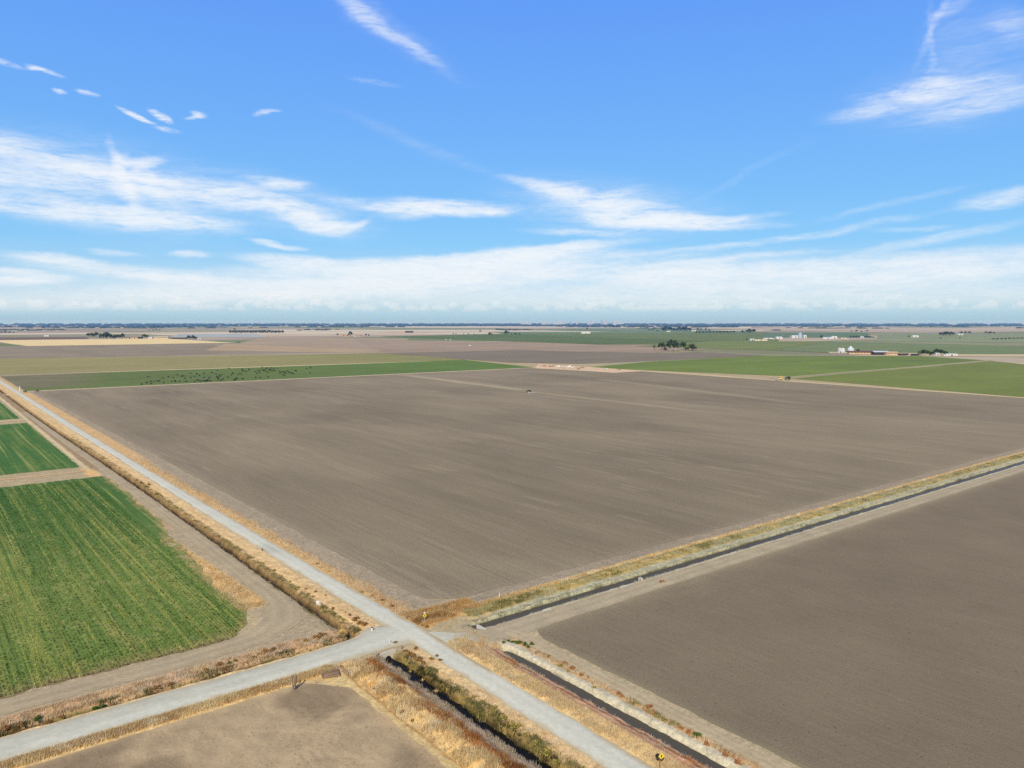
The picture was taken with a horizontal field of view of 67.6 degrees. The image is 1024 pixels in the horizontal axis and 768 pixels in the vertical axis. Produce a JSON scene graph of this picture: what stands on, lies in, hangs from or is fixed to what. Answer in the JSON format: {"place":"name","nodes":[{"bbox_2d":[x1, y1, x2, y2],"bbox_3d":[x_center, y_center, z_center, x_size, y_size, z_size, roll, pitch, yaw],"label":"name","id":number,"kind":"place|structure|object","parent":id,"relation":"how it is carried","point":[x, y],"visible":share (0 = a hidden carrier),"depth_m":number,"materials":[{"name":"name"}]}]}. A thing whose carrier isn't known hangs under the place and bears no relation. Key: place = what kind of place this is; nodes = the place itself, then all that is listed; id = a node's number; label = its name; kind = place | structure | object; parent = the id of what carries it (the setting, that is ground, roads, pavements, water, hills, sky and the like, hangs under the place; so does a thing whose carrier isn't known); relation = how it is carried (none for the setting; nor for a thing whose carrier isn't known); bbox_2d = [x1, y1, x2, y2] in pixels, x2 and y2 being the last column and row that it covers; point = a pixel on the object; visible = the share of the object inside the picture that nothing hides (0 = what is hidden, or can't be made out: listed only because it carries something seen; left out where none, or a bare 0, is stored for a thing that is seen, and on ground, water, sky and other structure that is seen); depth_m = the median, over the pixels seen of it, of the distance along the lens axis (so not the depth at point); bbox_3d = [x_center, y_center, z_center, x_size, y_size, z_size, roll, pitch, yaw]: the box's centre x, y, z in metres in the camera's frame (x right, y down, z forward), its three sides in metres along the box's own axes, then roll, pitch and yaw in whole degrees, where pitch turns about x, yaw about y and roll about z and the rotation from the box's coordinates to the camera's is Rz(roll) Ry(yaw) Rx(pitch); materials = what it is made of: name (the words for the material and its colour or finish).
{"place":"outdoors","nodes":[
{"label":"outdoors","id":0,"kind":"place"},
{"bbox_2d":[0,402,18,419],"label":"green crop field","id":1,"kind":"structure","parent":0,"point":[6,413],"depth_m":610.78,"materials":[{"name":"green plant"}]},
{"bbox_2d":[0,423,78,474],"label":"green crop field","id":2,"kind":"structure","parent":0,"point":[25,447],"depth_m":431.69,"materials":[{"name":"green plant"}]},
{"bbox_2d":[0,470,84,479],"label":"dirt track","id":3,"kind":"structure","parent":0,"point":[43,475],"depth_m":366.48,"materials":[{"name":"soil"}]},
{"bbox_2d":[0,337,88,339],"bbox_3d":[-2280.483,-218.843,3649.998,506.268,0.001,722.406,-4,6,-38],"label":"tilled field","id":4,"kind":"structure","parent":0,"point":[16,338],"depth_m":3570.02,"materials":[{"name":"brown soil"}]},
{"bbox_2d":[0,339,230,345],"bbox_3d":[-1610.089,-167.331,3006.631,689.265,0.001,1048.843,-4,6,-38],"label":"straw field","id":5,"kind":"structure","parent":0,"point":[90,342],"depth_m":2845.30,"materials":[{"name":"beige plant"}]},
{"bbox_2d":[0,476,247,698],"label":"green crop field","id":6,"kind":"structure","parent":0,"point":[140,514],"depth_m":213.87,"materials":[{"name":"green plant"}]},
{"bbox_2d":[0,412,300,714],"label":"dirt track","id":7,"kind":"structure","parent":0,"point":[282,614],"depth_m":181.27,"materials":[{"name":"soil"}]},
{"bbox_2d":[0,343,330,357],"bbox_3d":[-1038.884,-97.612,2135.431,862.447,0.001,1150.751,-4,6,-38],"label":"fallow field","id":8,"kind":"structure","parent":0,"point":[97,350],"depth_m":1952.55,"materials":[{"name":"brown soil"}]},
{"bbox_2d":[0,625,410,761],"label":"side road","id":9,"kind":"structure","parent":0,"point":[377,638],"depth_m":150.81,"materials":[{"name":"grey gravel"}]},
{"bbox_2d":[171,334,264,336],"bbox_3d":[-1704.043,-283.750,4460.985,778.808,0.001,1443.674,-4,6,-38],"label":"pale field","id":10,"kind":"structure","parent":0,"point":[221,335],"depth_m":4414.07,"materials":[{"name":"beige soil"}]},
{"bbox_2d":[25,683,444,767],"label":"bare field","id":11,"kind":"structure","parent":0,"point":[323,726],"depth_m":134.01,"materials":[{"name":"brown soil"}]},
{"bbox_2d":[47,682,434,767],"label":"soil clods","id":12,"kind":"object","parent":11,"relation":"on","point":[270,744],"visible":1,"depth_m":133.37,"materials":[{"name":"brown soil"}]},
{"bbox_2d":[208,344,377,352],"bbox_3d":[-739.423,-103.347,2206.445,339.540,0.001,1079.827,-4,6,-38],"label":"stubble field","id":13,"kind":"structure","parent":0,"point":[231,347],"depth_m":2097.64,"materials":[{"name":"beige plant"}]},
{"bbox_2d":[237,337,408,352],"bbox_3d":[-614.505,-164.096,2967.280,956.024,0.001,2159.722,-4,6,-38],"label":"tilled field","id":14,"kind":"structure","parent":0,"point":[343,343],"depth_m":2848.82,"materials":[{"name":"brown soil"}]},
{"bbox_2d":[0,380,654,767],"bbox_3d":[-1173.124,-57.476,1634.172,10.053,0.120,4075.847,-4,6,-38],"label":"road","id":15,"kind":"structure","parent":0,"point":[586,740],"depth_m":172.62,"materials":[{"name":"grey gravel"}]},
{"bbox_2d":[271,330,602,331],"bbox_3d":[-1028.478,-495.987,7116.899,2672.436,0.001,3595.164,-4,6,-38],"label":"pale field","id":16,"kind":"structure","parent":0,"point":[430,331],"depth_m":6467.55,"materials":[{"name":"beige soil"}]},
{"bbox_2d":[386,658,551,767],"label":"ditch water","id":17,"kind":"structure","parent":0,"point":[522,751],"depth_m":145.05,"materials":[{"name":"black liquid"}]},
{"bbox_2d":[0,324,1023,767],"bbox_3d":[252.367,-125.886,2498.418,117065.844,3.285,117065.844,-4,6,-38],"label":"ground","id":18,"kind":"structure","parent":0,"point":[16,404],"depth_m":226.14,"materials":[{"name":"brown soil"}]},
{"bbox_2d":[2,724,10,729],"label":"weed bush","id":19,"kind":"object","parent":18,"relation":"on","point":[6,727],"visible":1,"depth_m":137.60,"materials":[{"name":"brown plant"}]},
{"bbox_2d":[33,715,41,721],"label":"green bush","id":20,"kind":"object","parent":18,"relation":"on","point":[38,717],"visible":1,"depth_m":140.62,"materials":[{"name":"green plant"}]},
{"bbox_2d":[98,332,107,337],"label":"tree","id":21,"kind":"object","parent":18,"relation":"on","point":[100,335],"visible":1,"depth_m":3470.32,"materials":[{"name":"green plant"}]},
{"bbox_2d":[154,337,169,338],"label":"barn","id":22,"kind":"structure","parent":18,"relation":"on","point":[161,337],"depth_m":3528.74,"materials":[{"name":"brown wood"}]},
{"bbox_2d":[0,663,338,767],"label":"dry grass","id":23,"kind":"structure","parent":18,"relation":"on","point":[108,733],"depth_m":140.01,"materials":[{"name":"beige plant"}]},
{"bbox_2d":[0,629,347,731],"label":"dry grass","id":24,"kind":"structure","parent":18,"relation":"on","point":[184,673],"depth_m":155.43,"materials":[{"name":"beige plant"}]},
{"bbox_2d":[0,634,348,736],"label":"weeds","id":25,"kind":"object","parent":18,"relation":"on","point":[149,691],"visible":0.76,"depth_m":154.53,"materials":[{"name":"brown plant"}]},
{"bbox_2d":[67,440,338,633],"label":"weeds","id":26,"kind":"object","parent":18,"relation":"on","point":[329,628],"visible":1,"depth_m":214.46,"materials":[{"name":"brown plant"}]},
{"bbox_2d":[159,536,268,610],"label":"dry grass","id":27,"kind":"structure","parent":18,"relation":"on","point":[239,590],"depth_m":213.08,"materials":[{"name":"brown plant"}]},
{"bbox_2d":[70,437,360,636],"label":"weeds","id":28,"kind":"object","parent":18,"relation":"on","point":[357,629],"visible":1,"depth_m":226.60,"materials":[{"name":"brown plant"}]},
{"bbox_2d":[0,353,465,373],"bbox_3d":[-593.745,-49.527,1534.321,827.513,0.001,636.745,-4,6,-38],"label":"dry pasture","id":29,"kind":"structure","parent":18,"relation":"on","point":[38,365],"depth_m":1447.68,"materials":[{"name":"plant"}]},
{"bbox_2d":[26,360,453,374],"bbox_3d":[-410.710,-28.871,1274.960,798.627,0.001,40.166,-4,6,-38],"label":"dusty margin","id":30,"kind":"object","parent":18,"relation":"on","point":[238,367],"visible":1,"depth_m":1251.71,"materials":[{"name":"brown soil"}]},
{"bbox_2d":[105,454,381,629],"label":"dry grass","id":31,"kind":"structure","parent":18,"relation":"on","point":[380,625],"depth_m":217.31,"materials":[{"name":"beige plant"}]},
{"bbox_2d":[1,360,528,390],"bbox_3d":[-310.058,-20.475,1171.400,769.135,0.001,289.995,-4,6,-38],"label":"green pasture","id":32,"kind":"structure","parent":18,"relation":"on","point":[68,381],"depth_m":1083.68,"materials":[{"name":"plant"}]},
{"bbox_2d":[20,368,519,391],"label":"farm lane","id":33,"kind":"structure","parent":18,"relation":"on","point":[260,380],"depth_m":969.89,"materials":[{"name":"soil"}]},
{"bbox_2d":[135,458,418,618],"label":"dry grass","id":34,"kind":"structure","parent":18,"relation":"on","point":[378,599],"depth_m":238.15,"materials":[{"name":"beige plant"}]},
{"bbox_2d":[291,676,296,689],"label":"gate post","id":35,"kind":"object","parent":18,"relation":"on","point":[294,685],"visible":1,"depth_m":152.34,"materials":[{"name":"brown wood"}]},
{"bbox_2d":[321,668,339,678],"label":"gate","id":36,"kind":"object","parent":18,"relation":"on","point":[331,673],"visible":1,"depth_m":158.51,"materials":[{"name":"metal"}]},
{"bbox_2d":[337,629,345,635],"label":"straw tussock","id":37,"kind":"object","parent":18,"relation":"on","point":[340,632],"visible":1,"depth_m":179.89,"materials":[{"name":"beige plant"}]},
{"bbox_2d":[324,657,368,676],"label":"dry grass","id":38,"kind":"structure","parent":18,"relation":"on","point":[354,660],"depth_m":162.70,"materials":[{"name":"beige plant"}]},
{"bbox_2d":[380,649,396,659],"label":"culvert headwall","id":39,"kind":"object","parent":18,"relation":"on","point":[387,655],"visible":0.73,"depth_m":169.38,"materials":[{"name":"concrete"}]},
{"bbox_2d":[414,655,423,660],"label":"weed bush","id":40,"kind":"object","parent":18,"relation":"on","point":[418,658],"visible":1,"depth_m":165.46,"materials":[{"name":"brown plant"}]},
{"bbox_2d":[338,659,511,767],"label":"dry grass","id":41,"kind":"structure","parent":18,"relation":"on","point":[391,688],"depth_m":142.19,"materials":[{"name":"beige plant"}]},
{"bbox_2d":[403,597,481,625],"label":"dry grass","id":42,"kind":"structure","parent":18,"relation":"on","point":[452,608],"depth_m":192.78,"materials":[{"name":"beige plant"}]},
{"bbox_2d":[361,657,528,767],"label":"dry grass","id":43,"kind":"structure","parent":18,"relation":"on","point":[400,680],"depth_m":140.24,"materials":[{"name":"brown plant"}]},
{"bbox_2d":[370,654,541,767],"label":"dry grass","id":44,"kind":"structure","parent":18,"relation":"on","point":[434,699],"depth_m":143.96,"materials":[{"name":"brown plant"}]},
{"bbox_2d":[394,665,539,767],"bbox_3d":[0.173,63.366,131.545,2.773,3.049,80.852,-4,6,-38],"label":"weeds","id":45,"kind":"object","parent":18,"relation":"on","point":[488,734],"visible":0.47,"depth_m":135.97,"materials":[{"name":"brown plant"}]},
{"bbox_2d":[429,625,510,645],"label":"road apron","id":46,"kind":"object","parent":18,"relation":"on","point":[491,632],"visible":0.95,"depth_m":179.00,"materials":[{"name":"beige gravel"}]},
{"bbox_2d":[476,624,485,629],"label":"canal headwall","id":47,"kind":"object","parent":18,"relation":"on","point":[478,626],"visible":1,"depth_m":183.72,"materials":[{"name":"concrete"}]},
{"bbox_2d":[402,654,572,767],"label":"weeds","id":48,"kind":"object","parent":18,"relation":"on","point":[476,704],"visible":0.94,"depth_m":144.83,"materials":[{"name":"green plant"}]},
{"bbox_2d":[406,653,583,767],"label":"weeds","id":49,"kind":"object","parent":18,"relation":"on","point":[497,713],"visible":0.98,"depth_m":140.14,"materials":[{"name":"green plant"}]},
{"bbox_2d":[499,714,506,719],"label":"weed bush","id":50,"kind":"object","parent":18,"relation":"on","point":[502,716],"visible":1,"depth_m":140.69,"materials":[{"name":"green plant"}]},
{"bbox_2d":[408,649,601,767],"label":"dry grass","id":51,"kind":"structure","parent":18,"relation":"on","point":[511,718],"depth_m":141.58,"materials":[{"name":"beige plant"}]},
{"bbox_2d":[0,323,1023,330],"bbox_3d":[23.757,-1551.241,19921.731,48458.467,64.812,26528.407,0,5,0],"label":"distant woods","id":52,"kind":"object","parent":18,"relation":"on","point":[211,325],"visible":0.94,"depth_m":17792.47,"materials":[{"name":"green plant"}]},
{"bbox_2d":[508,721,517,728],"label":"weed bush","id":53,"kind":"object","parent":18,"relation":"on","point":[511,722],"visible":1,"depth_m":138.21,"materials":[{"name":"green plant"}]},
{"bbox_2d":[540,747,551,755],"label":"weed bush","id":54,"kind":"object","parent":18,"relation":"on","point":[546,749],"visible":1,"depth_m":129.99,"materials":[{"name":"green plant"}]},
{"bbox_2d":[447,631,691,767],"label":"dry grass","id":55,"kind":"structure","parent":18,"relation":"on","point":[468,648],"depth_m":149.48,"materials":[{"name":"beige plant"}]},
{"bbox_2d":[535,364,642,372],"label":"dusty yard","id":56,"kind":"structure","parent":18,"relation":"on","point":[593,369],"depth_m":1196.67,"materials":[{"name":"beige soil"}]},
{"bbox_2d":[480,645,712,767],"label":"dry grass","id":57,"kind":"structure","parent":18,"relation":"on","point":[647,739],"depth_m":148.24,"materials":[{"name":"brown plant"}]},
{"bbox_2d":[514,637,759,767],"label":"weeds","id":58,"kind":"object","parent":18,"relation":"on","point":[663,718],"visible":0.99,"depth_m":142.70,"materials":[{"name":"brown plant"}]},
{"bbox_2d":[655,753,663,767],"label":"road sign","id":59,"kind":"object","parent":18,"relation":"on","point":[657,755],"visible":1,"depth_m":124.09,"materials":[{"name":"yellow metal"}]},
{"bbox_2d":[658,342,664,349],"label":"tree","id":60,"kind":"object","parent":18,"relation":"on","point":[662,344],"visible":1,"depth_m":2045.49,"materials":[{"name":"green plant"}]},
{"bbox_2d":[666,339,674,350],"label":"tree","id":61,"kind":"object","parent":18,"relation":"on","point":[670,343],"visible":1,"depth_m":1986.78,"materials":[{"name":"green plant"}]},
{"bbox_2d":[673,340,679,350],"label":"tree","id":62,"kind":"object","parent":18,"relation":"on","point":[675,342],"visible":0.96,"depth_m":1996.65,"materials":[{"name":"green plant"}]},
{"bbox_2d":[679,342,686,349],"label":"tree","id":63,"kind":"object","parent":18,"relation":"on","point":[683,344],"visible":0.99,"depth_m":2056.55,"materials":[{"name":"green plant"}]},
{"bbox_2d":[688,343,696,350],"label":"tree","id":64,"kind":"object","parent":18,"relation":"on","point":[691,346],"visible":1,"depth_m":2008.05,"materials":[{"name":"green plant"}]},
{"bbox_2d":[691,732,700,737],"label":"green bush","id":65,"kind":"object","parent":18,"relation":"on","point":[696,733],"visible":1,"depth_m":135.48,"materials":[{"name":"green plant"}]},
{"bbox_2d":[734,759,741,764],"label":"weed bush","id":66,"kind":"object","parent":18,"relation":"on","point":[737,761],"visible":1,"depth_m":126.98,"materials":[{"name":"brown plant"}]},
{"bbox_2d":[472,463,1009,622],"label":"weeds","id":67,"kind":"object","parent":18,"relation":"on","point":[597,584],"visible":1,"depth_m":230.69,"materials":[{"name":"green plant"}]},
{"bbox_2d":[462,452,1023,616],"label":"weeds","id":68,"kind":"object","parent":18,"relation":"on","point":[474,611],"visible":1,"depth_m":235.53,"materials":[{"name":"green plant"}]},
{"bbox_2d":[463,452,1023,605],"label":"dry grass","id":69,"kind":"structure","parent":18,"relation":"on","point":[512,593],"depth_m":249.95,"materials":[{"name":"beige plant"}]},
{"bbox_2d":[643,370,1023,397],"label":"dusty margin","id":70,"kind":"object","parent":18,"relation":"on","point":[831,384],"visible":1,"depth_m":906.01,"materials":[{"name":"brown soil"}]},
{"bbox_2d":[847,351,870,353],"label":"hay barn","id":71,"kind":"structure","parent":18,"relation":"on","point":[858,352],"depth_m":1778.09,"materials":[{"name":"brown wood"}]},
{"bbox_2d":[871,351,888,354],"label":"farm shed","id":72,"kind":"structure","parent":18,"relation":"on","point":[877,352],"depth_m":1745.06,"materials":[{"name":"white metal"}]},
{"bbox_2d":[769,360,991,378],"bbox_3d":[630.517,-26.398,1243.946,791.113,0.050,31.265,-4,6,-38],"label":"farm lane","id":73,"kind":"structure","parent":18,"relation":"on","point":[880,369],"depth_m":1197.54,"materials":[{"name":"soil"}]},
{"bbox_2d":[829,352,950,354],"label":"dusty yard","id":74,"kind":"structure","parent":18,"relation":"on","point":[909,353],"depth_m":1814.39,"materials":[{"name":"beige soil"}]},
{"bbox_2d":[922,354,1023,356],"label":"dusty yard","id":75,"kind":"structure","parent":18,"relation":"on","point":[1008,355],"depth_m":1703.55,"materials":[{"name":"beige soil"}]},
{"bbox_2d":[0,0,1023,323],"label":"sky","id":76,"kind":"structure","parent":0,"point":[162,161],"materials":[{"name":"blue"}]},
{"bbox_2d":[34,368,1023,598],"bbox_3d":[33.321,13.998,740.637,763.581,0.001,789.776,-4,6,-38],"label":"plowed field","id":77,"kind":"structure","parent":0,"point":[817,443],"depth_m":438.52,"materials":[{"name":"soil"}]},
{"bbox_2d":[356,340,705,362],"bbox_3d":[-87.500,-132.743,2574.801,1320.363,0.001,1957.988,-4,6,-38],"label":"tilled field","id":78,"kind":"structure","parent":0,"point":[398,346],"depth_m":2269.43,"materials":[{"name":"brown soil"}]},
{"bbox_2d":[384,334,702,344],"bbox_3d":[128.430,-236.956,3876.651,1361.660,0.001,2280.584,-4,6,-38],"label":"green field","id":79,"kind":"structure","parent":0,"point":[551,339],"depth_m":3570.02,"materials":[{"name":"green plant"}]},
{"bbox_2d":[381,326,751,327],"bbox_3d":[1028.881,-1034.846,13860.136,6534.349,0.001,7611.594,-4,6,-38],"label":"pale field","id":80,"kind":"structure","parent":0,"point":[569,327],"depth_m":12093.65,"materials":[{"name":"beige soil"}]},
{"bbox_2d":[385,350,755,361],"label":"tilled field","id":81,"kind":"structure","parent":0,"point":[522,356],"depth_m":1710.60,"materials":[{"name":"soil"}]},
{"bbox_2d":[504,651,725,767],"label":"canal water","id":82,"kind":"structure","parent":0,"point":[632,721],"depth_m":144.28,"materials":[{"name":"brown liquid"}]},
{"bbox_2d":[493,329,755,333],"bbox_3d":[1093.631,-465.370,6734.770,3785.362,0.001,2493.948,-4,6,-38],"label":"green field","id":83,"kind":"structure","parent":0,"point":[644,331],"depth_m":6474.68,"materials":[{"name":"green plant"}]},
{"bbox_2d":[513,352,761,363],"bbox_3d":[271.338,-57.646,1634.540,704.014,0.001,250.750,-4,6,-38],"label":"tilled field","id":84,"kind":"structure","parent":0,"point":[599,361],"depth_m":1483.94,"materials":[{"name":"brown soil"}]},
{"bbox_2d":[505,629,788,767],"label":"dirt track","id":85,"kind":"structure","parent":0,"point":[718,737],"depth_m":146.95,"materials":[{"name":"soil"}]},
{"bbox_2d":[528,332,778,344],"bbox_3d":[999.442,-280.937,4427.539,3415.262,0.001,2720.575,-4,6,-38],"label":"green field","id":86,"kind":"structure","parent":0,"point":[708,337],"depth_m":4097.36,"materials":[{"name":"green plant"}]},
{"bbox_2d":[639,341,830,349],"bbox_3d":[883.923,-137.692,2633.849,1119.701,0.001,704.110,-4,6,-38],"label":"green field","id":87,"kind":"structure","parent":0,"point":[757,345],"depth_m":2576.49,"materials":[{"name":"plant"}]},
{"bbox_2d":[471,461,1023,628],"bbox_3d":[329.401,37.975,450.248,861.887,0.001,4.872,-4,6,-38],"label":"canal water","id":88,"kind":"structure","parent":0,"point":[559,602],"depth_m":240.01,"materials":[{"name":"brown liquid"}]},
{"bbox_2d":[492,465,1023,637],"bbox_3d":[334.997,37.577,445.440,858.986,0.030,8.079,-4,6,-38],"label":"dirt track","id":89,"kind":"structure","parent":0,"point":[531,623],"depth_m":228.69,"materials":[{"name":"soil"}]},
{"bbox_2d":[537,471,1023,767],"bbox_3d":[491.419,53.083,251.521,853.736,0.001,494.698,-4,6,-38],"label":"plowed field","id":90,"kind":"structure","parent":0,"point":[969,523],"depth_m":176.18,"materials":[{"name":"soil"}]},
{"bbox_2d":[596,361,970,375],"bbox_3d":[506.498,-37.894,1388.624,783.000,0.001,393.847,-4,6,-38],"label":"green field","id":91,"kind":"structure","parent":0,"point":[786,368],"depth_m":1281.47,"materials":[{"name":"green plant"}]},
{"bbox_2d":[653,356,974,361],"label":"green field","id":92,"kind":"structure","parent":0,"point":[837,358],"depth_m":1568.60,"materials":[{"name":"green plant"}]},
{"bbox_2d":[760,332,874,337],"bbox_3d":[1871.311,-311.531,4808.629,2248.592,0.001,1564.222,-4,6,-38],"label":"green field","id":93,"kind":"structure","parent":0,"point":[789,334],"depth_m":4794.63,"materials":[{"name":"green plant"}]},
{"bbox_2d":[884,352,897,354],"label":"hay barn","id":94,"kind":"structure","parent":0,"point":[890,353],"depth_m":1725.72,"materials":[{"name":"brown wood"}]},
{"bbox_2d":[763,328,1023,330],"bbox_3d":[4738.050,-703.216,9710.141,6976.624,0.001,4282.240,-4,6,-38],"label":"tilled field","id":95,"kind":"structure","parent":0,"point":[901,329],"depth_m":8427.96,"materials":[{"name":"brown soil"}]},
{"bbox_2d":[770,342,1023,351],"bbox_3d":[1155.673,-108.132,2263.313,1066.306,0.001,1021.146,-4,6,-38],"label":"green field","id":96,"kind":"structure","parent":0,"point":[861,346],"depth_m":2356.50,"materials":[{"name":"plant"}]},
{"bbox_2d":[791,361,1023,396],"bbox_3d":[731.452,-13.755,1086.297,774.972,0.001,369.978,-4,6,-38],"label":"green field","id":97,"kind":"structure","parent":0,"point":[996,378],"depth_m":1004.61,"materials":[{"name":"green plant"}]},
{"bbox_2d":[876,333,1023,342],"bbox_3d":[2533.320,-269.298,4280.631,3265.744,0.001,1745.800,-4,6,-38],"label":"green field","id":98,"kind":"structure","parent":0,"point":[935,337],"depth_m":3811.43,"materials":[{"name":"green plant"}]},
{"bbox_2d":[897,347,1023,353],"bbox_3d":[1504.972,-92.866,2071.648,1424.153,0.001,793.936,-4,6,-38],"label":"green field","id":99,"kind":"structure","parent":0,"point":[985,350],"depth_m":2013.57,"materials":[{"name":"green plant"}]}
]}

